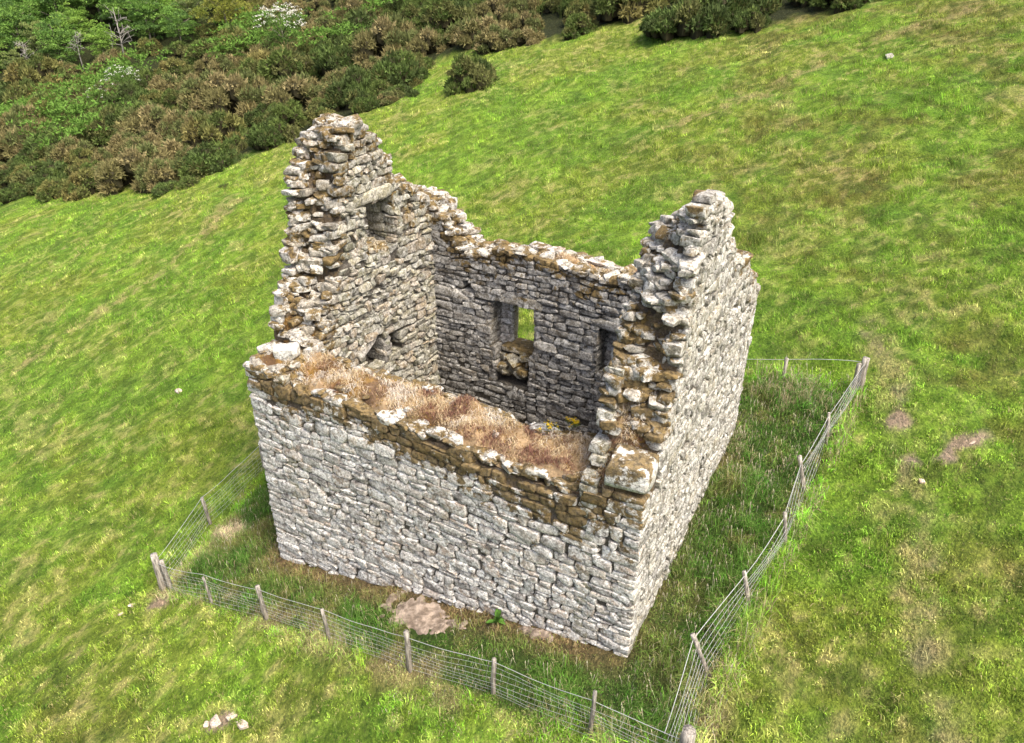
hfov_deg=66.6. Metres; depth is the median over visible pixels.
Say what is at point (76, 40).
dead tree
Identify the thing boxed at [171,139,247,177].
gorse bush
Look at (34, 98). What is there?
gorse bush
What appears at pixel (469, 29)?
gorse bush
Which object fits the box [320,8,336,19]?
gorse bush
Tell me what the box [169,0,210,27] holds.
broadleaf tree
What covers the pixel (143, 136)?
gorse bush
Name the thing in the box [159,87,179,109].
gorse bush
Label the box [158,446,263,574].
wire fence
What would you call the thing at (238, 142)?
gorse bush
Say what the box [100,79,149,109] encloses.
gorse bush
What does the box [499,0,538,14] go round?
gorse bush
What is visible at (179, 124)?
gorse bush
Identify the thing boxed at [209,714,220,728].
field stone
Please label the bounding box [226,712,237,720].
field stone
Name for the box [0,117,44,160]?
gorse bush
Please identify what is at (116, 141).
gorse bush
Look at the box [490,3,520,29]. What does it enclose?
gorse bush
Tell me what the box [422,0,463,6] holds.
gorse bush
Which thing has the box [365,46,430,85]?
gorse bush
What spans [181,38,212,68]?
gorse bush
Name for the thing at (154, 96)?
gorse bush
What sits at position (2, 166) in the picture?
gorse bush
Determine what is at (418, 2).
gorse bush
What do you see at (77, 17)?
broadleaf tree
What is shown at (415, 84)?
gorse bush
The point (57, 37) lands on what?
broadleaf tree
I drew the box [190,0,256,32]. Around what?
willow tree
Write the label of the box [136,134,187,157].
gorse bush
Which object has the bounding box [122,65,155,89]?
gorse bush
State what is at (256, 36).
bracken
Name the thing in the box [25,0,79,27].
broadleaf tree
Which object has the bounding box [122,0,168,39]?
broadleaf tree
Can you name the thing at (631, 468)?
loose stone
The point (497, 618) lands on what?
dock plant
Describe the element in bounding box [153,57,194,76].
gorse bush
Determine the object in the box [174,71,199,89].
gorse bush
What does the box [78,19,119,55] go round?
broadleaf tree
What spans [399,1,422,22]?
gorse bush
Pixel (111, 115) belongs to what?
gorse bush
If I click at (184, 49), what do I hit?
gorse bush
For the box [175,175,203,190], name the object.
gorse bush
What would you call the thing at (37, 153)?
gorse bush
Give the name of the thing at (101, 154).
gorse bush
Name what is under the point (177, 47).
gorse bush
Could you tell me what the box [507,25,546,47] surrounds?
gorse bush
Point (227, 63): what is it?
gorse bush
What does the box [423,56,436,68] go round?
gorse bush
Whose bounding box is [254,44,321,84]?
gorse bush
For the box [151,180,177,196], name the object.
gorse bush
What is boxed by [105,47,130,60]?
gorse bush
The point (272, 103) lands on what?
gorse bush
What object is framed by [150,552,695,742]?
wire fence
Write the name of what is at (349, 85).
gorse bush
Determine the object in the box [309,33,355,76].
gorse bush
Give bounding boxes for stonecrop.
[539,420,558,430]
[565,417,579,428]
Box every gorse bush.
[0,80,10,110]
[0,102,50,132]
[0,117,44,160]
[0,155,8,162]
[0,160,28,185]
[0,161,8,172]
[0,182,29,203]
[1,52,70,86]
[2,76,49,107]
[6,148,30,167]
[8,157,68,184]
[8,158,46,178]
[21,123,66,154]
[23,167,67,195]
[27,89,62,123]
[28,143,54,161]
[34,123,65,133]
[34,176,67,201]
[41,77,62,88]
[44,135,97,162]
[58,60,81,79]
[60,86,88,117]
[61,165,99,201]
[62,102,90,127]
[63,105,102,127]
[63,158,89,177]
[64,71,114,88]
[64,147,92,166]
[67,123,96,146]
[79,160,100,172]
[85,102,127,147]
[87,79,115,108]
[90,52,122,74]
[90,146,118,161]
[90,155,115,186]
[93,142,174,195]
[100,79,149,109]
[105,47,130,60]
[106,131,137,152]
[113,100,176,136]
[118,130,163,153]
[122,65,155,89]
[124,99,145,109]
[133,154,179,193]
[134,36,162,57]
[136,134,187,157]
[137,104,184,137]
[138,88,163,104]
[145,73,178,91]
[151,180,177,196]
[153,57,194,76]
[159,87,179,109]
[160,38,188,57]
[170,108,211,141]
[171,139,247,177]
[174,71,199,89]
[174,145,193,159]
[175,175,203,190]
[176,67,226,112]
[181,36,213,56]
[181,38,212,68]
[181,108,247,147]
[193,22,220,39]
[193,49,216,76]
[204,69,272,117]
[207,52,239,74]
[210,23,261,55]
[214,3,244,23]
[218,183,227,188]
[223,133,246,150]
[234,50,247,61]
[235,48,274,71]
[238,57,276,83]
[242,102,267,127]
[243,6,264,20]
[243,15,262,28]
[243,36,306,59]
[245,115,299,150]
[246,0,265,9]
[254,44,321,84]
[258,25,279,38]
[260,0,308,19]
[260,83,274,101]
[261,97,307,127]
[262,101,283,119]
[263,70,323,109]
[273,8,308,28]
[289,36,323,55]
[295,15,334,40]
[304,96,327,118]
[307,0,330,13]
[307,105,339,126]
[308,6,328,18]
[308,39,335,56]
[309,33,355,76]
[318,79,333,100]
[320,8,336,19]
[320,66,348,84]
[322,63,375,111]
[325,7,376,43]
[333,0,383,20]
[334,0,348,8]
[349,88,381,113]
[350,12,420,64]
[352,26,371,38]
[360,55,381,70]
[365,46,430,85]
[369,78,395,95]
[377,90,405,105]
[378,83,419,97]
[380,0,407,11]
[380,7,399,20]
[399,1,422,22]
[403,24,448,56]
[403,50,424,62]
[405,77,423,87]
[408,0,426,5]
[413,0,482,34]
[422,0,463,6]
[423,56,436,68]
[443,20,462,46]
[443,51,499,95]
[453,11,509,49]
[470,0,484,12]
[472,22,511,54]
[474,0,501,18]
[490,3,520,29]
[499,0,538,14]
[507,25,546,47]
[511,8,544,31]
[536,0,561,13]
[557,0,590,14]
[561,11,599,39]
[562,0,596,26]
[588,0,670,23]
[637,0,690,40]
[672,0,743,39]
[729,0,783,14]
[730,3,771,33]
[787,0,812,7]
[809,0,880,13]
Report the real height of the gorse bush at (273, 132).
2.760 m
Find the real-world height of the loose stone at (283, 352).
0.432 m
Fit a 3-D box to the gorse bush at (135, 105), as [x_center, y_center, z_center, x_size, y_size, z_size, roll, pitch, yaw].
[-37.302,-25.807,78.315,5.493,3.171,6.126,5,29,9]
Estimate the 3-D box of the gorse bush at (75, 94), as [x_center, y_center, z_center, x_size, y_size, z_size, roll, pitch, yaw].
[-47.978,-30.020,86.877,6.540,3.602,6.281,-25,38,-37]
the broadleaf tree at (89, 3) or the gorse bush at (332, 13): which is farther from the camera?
the broadleaf tree at (89, 3)
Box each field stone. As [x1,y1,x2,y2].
[203,721,208,727]
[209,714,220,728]
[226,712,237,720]
[236,719,248,729]
[885,53,893,59]
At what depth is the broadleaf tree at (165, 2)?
97.26 m
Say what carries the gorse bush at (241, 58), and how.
on the ground at (786, 16)
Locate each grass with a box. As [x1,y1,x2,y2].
[153,360,870,742]
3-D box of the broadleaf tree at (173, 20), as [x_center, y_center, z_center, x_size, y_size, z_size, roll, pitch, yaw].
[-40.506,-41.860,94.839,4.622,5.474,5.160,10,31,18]
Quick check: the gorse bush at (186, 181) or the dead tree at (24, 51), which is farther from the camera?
the dead tree at (24, 51)
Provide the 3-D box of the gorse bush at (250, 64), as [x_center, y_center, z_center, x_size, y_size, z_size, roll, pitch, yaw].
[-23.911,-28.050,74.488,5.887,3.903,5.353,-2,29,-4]
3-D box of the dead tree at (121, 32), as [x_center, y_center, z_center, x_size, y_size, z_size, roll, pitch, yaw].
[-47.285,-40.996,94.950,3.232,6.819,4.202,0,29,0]
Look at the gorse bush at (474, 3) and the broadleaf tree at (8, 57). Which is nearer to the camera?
the gorse bush at (474, 3)
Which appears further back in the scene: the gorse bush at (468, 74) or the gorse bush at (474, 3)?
the gorse bush at (474, 3)
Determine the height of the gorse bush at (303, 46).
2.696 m
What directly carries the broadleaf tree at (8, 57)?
on the ground at (786, 16)
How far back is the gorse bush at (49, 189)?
61.71 m
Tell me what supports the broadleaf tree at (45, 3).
on the ground at (786, 16)
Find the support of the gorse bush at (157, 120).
on the ground at (786, 16)
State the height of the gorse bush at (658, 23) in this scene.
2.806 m
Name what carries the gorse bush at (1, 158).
on the ground at (786, 16)
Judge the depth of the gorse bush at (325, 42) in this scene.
76.07 m
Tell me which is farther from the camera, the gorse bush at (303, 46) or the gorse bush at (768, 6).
the gorse bush at (303, 46)
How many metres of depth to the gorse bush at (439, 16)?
70.25 m
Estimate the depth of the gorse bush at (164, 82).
83.61 m
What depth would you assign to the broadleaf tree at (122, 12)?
98.52 m
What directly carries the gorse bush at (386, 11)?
on the ground at (786, 16)
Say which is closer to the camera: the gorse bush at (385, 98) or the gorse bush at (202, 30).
the gorse bush at (385, 98)
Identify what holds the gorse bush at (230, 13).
on the ground at (786, 16)
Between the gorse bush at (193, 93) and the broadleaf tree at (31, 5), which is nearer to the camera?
the gorse bush at (193, 93)
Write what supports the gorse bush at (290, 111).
on the ground at (786, 16)
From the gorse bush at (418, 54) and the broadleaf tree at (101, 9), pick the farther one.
the broadleaf tree at (101, 9)
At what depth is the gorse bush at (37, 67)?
92.70 m
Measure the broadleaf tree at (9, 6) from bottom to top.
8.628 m
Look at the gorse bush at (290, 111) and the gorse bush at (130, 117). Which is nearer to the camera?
the gorse bush at (290, 111)
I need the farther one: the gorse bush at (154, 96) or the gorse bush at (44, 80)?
the gorse bush at (44, 80)
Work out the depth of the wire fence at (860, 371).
16.16 m
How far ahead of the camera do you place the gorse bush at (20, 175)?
67.90 m
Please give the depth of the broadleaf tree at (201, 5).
100.02 m
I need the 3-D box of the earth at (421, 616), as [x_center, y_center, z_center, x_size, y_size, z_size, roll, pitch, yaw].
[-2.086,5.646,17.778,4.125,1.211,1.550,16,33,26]
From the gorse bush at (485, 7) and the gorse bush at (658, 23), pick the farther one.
the gorse bush at (485, 7)
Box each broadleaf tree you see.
[0,0,27,49]
[0,0,39,58]
[0,43,7,72]
[0,49,23,72]
[12,0,62,23]
[14,20,53,58]
[22,0,90,38]
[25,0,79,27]
[32,13,84,61]
[52,2,95,44]
[70,0,109,24]
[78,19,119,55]
[80,0,139,28]
[95,0,151,40]
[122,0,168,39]
[141,0,186,36]
[156,2,201,44]
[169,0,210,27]
[186,0,213,20]
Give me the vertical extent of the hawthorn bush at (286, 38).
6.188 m
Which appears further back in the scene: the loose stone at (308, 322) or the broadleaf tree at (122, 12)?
the broadleaf tree at (122, 12)
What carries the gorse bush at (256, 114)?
on the ground at (786, 16)
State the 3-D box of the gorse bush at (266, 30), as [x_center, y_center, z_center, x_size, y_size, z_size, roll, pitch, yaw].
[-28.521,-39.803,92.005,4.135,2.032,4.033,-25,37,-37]
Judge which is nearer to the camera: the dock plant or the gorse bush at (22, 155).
the dock plant
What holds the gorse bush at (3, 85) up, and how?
on the ground at (786, 16)
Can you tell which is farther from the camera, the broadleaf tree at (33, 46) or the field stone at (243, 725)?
the broadleaf tree at (33, 46)
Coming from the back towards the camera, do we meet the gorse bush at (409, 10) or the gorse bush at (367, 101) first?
the gorse bush at (409, 10)
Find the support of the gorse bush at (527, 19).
on the ground at (786, 16)
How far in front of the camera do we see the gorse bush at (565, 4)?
65.58 m
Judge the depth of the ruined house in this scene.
17.36 m
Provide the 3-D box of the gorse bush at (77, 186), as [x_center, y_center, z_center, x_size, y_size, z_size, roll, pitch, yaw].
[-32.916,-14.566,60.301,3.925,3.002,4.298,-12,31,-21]
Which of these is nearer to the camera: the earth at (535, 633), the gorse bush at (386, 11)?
the earth at (535, 633)
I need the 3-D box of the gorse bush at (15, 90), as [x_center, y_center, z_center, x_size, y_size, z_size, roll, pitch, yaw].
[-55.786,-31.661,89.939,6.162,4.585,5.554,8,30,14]
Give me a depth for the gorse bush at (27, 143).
76.05 m
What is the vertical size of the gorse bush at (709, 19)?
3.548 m
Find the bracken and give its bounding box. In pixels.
[0,0,561,149]
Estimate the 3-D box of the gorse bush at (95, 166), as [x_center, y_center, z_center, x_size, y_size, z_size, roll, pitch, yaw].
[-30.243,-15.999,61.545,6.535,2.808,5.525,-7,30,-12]
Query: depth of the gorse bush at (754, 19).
47.03 m
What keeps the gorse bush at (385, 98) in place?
on the ground at (786, 16)
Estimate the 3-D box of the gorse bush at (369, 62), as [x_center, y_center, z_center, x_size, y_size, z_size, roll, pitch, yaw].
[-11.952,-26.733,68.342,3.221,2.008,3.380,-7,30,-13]
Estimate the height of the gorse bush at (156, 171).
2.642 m
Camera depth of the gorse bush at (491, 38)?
61.69 m
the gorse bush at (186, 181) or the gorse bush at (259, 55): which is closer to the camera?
the gorse bush at (186, 181)
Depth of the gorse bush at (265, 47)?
82.05 m
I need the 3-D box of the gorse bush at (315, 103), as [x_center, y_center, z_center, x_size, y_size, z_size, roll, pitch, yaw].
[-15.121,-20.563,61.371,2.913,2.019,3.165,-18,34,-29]
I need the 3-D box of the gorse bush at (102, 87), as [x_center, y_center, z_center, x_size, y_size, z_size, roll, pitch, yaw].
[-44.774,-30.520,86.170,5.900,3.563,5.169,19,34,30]
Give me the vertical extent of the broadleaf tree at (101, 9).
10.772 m
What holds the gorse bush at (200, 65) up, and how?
on the ground at (786, 16)
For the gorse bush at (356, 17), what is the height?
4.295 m
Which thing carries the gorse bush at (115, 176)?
on the ground at (786, 16)
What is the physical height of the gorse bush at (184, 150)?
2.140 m
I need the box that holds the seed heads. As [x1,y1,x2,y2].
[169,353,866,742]
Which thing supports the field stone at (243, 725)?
on the ground at (786, 16)
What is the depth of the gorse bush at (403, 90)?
57.74 m
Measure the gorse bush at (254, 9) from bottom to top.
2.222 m
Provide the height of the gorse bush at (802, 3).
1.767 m
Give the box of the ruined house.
[243,113,760,656]
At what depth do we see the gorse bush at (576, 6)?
62.30 m
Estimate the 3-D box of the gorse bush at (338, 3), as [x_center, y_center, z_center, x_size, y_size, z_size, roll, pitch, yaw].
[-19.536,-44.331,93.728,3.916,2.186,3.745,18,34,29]
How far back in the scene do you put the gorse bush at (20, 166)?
71.29 m
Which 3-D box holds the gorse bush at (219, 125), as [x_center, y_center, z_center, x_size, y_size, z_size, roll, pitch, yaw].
[-23.533,-19.070,62.016,5.583,4.044,5.690,-24,37,-36]
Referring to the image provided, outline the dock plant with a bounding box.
[486,609,505,624]
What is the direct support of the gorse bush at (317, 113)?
on the ground at (786, 16)
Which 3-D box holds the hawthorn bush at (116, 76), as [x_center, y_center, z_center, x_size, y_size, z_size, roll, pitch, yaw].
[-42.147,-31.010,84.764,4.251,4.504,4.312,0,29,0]
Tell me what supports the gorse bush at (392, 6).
on the ground at (786, 16)
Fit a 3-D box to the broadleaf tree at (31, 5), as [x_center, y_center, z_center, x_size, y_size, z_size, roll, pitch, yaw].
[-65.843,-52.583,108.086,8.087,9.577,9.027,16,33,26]
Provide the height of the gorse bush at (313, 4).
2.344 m
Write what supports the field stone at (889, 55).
on the ground at (786, 16)
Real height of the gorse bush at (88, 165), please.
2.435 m
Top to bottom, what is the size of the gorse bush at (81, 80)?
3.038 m
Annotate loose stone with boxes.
[272,342,300,361]
[300,315,312,324]
[604,442,658,493]
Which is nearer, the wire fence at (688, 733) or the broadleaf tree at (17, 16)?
the wire fence at (688, 733)
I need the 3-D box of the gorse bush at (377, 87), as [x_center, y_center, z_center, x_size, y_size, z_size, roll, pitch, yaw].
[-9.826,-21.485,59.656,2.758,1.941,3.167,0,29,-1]
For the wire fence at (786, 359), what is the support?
on the ground at (786, 16)
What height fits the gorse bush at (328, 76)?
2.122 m
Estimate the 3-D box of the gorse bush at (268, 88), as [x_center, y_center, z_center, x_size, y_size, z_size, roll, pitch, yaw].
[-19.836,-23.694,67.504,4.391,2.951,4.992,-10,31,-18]
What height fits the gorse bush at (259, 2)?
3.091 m
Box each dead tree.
[15,40,33,59]
[68,31,84,69]
[104,9,134,52]
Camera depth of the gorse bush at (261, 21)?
94.73 m
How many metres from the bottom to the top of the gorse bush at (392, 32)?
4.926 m
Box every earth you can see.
[379,590,467,634]
[518,626,553,642]
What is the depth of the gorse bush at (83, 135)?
74.69 m
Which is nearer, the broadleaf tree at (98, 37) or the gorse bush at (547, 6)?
the gorse bush at (547, 6)
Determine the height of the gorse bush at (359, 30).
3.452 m
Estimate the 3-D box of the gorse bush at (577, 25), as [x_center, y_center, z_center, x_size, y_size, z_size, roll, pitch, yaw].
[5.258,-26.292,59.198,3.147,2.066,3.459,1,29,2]
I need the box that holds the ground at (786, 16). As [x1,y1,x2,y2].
[0,0,1023,742]
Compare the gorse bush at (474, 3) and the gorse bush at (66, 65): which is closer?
the gorse bush at (474, 3)
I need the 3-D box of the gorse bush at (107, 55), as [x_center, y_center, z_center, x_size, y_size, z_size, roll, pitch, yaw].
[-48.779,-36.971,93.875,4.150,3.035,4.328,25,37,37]
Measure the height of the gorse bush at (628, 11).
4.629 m
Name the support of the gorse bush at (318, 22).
on the ground at (786, 16)
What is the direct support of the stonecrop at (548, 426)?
on the ruined house
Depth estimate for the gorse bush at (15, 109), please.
82.31 m
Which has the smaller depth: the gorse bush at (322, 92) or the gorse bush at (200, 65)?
the gorse bush at (322, 92)
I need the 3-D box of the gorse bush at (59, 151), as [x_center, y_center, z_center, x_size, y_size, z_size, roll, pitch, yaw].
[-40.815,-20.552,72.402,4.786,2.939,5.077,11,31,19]
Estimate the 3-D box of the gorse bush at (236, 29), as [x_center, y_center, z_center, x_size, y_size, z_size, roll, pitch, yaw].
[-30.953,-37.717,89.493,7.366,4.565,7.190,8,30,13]
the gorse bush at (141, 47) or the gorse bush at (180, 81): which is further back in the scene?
the gorse bush at (141, 47)
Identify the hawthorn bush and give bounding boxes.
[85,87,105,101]
[101,64,139,88]
[252,2,309,48]
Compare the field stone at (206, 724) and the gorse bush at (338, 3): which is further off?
the gorse bush at (338, 3)
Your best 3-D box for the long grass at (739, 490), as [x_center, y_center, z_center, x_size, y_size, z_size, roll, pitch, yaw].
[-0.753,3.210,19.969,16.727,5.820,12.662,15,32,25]
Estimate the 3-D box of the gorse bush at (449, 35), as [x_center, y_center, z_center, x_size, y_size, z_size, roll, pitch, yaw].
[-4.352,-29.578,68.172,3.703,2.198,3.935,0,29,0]
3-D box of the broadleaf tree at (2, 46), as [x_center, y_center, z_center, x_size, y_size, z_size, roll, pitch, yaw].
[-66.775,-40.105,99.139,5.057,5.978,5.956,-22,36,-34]
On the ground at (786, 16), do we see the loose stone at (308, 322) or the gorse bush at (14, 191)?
the gorse bush at (14, 191)
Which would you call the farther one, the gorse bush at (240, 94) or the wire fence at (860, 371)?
the gorse bush at (240, 94)
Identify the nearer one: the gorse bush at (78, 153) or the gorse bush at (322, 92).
the gorse bush at (322, 92)
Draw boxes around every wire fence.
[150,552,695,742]
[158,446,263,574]
[664,356,869,742]
[753,357,859,377]
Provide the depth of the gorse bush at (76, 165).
65.24 m
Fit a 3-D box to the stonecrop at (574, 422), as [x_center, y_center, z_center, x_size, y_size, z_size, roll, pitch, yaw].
[1.202,0.995,15.412,0.292,0.205,0.329,-9,30,-16]
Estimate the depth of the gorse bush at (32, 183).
65.77 m
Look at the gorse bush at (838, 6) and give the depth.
45.22 m
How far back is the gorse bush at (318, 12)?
91.87 m

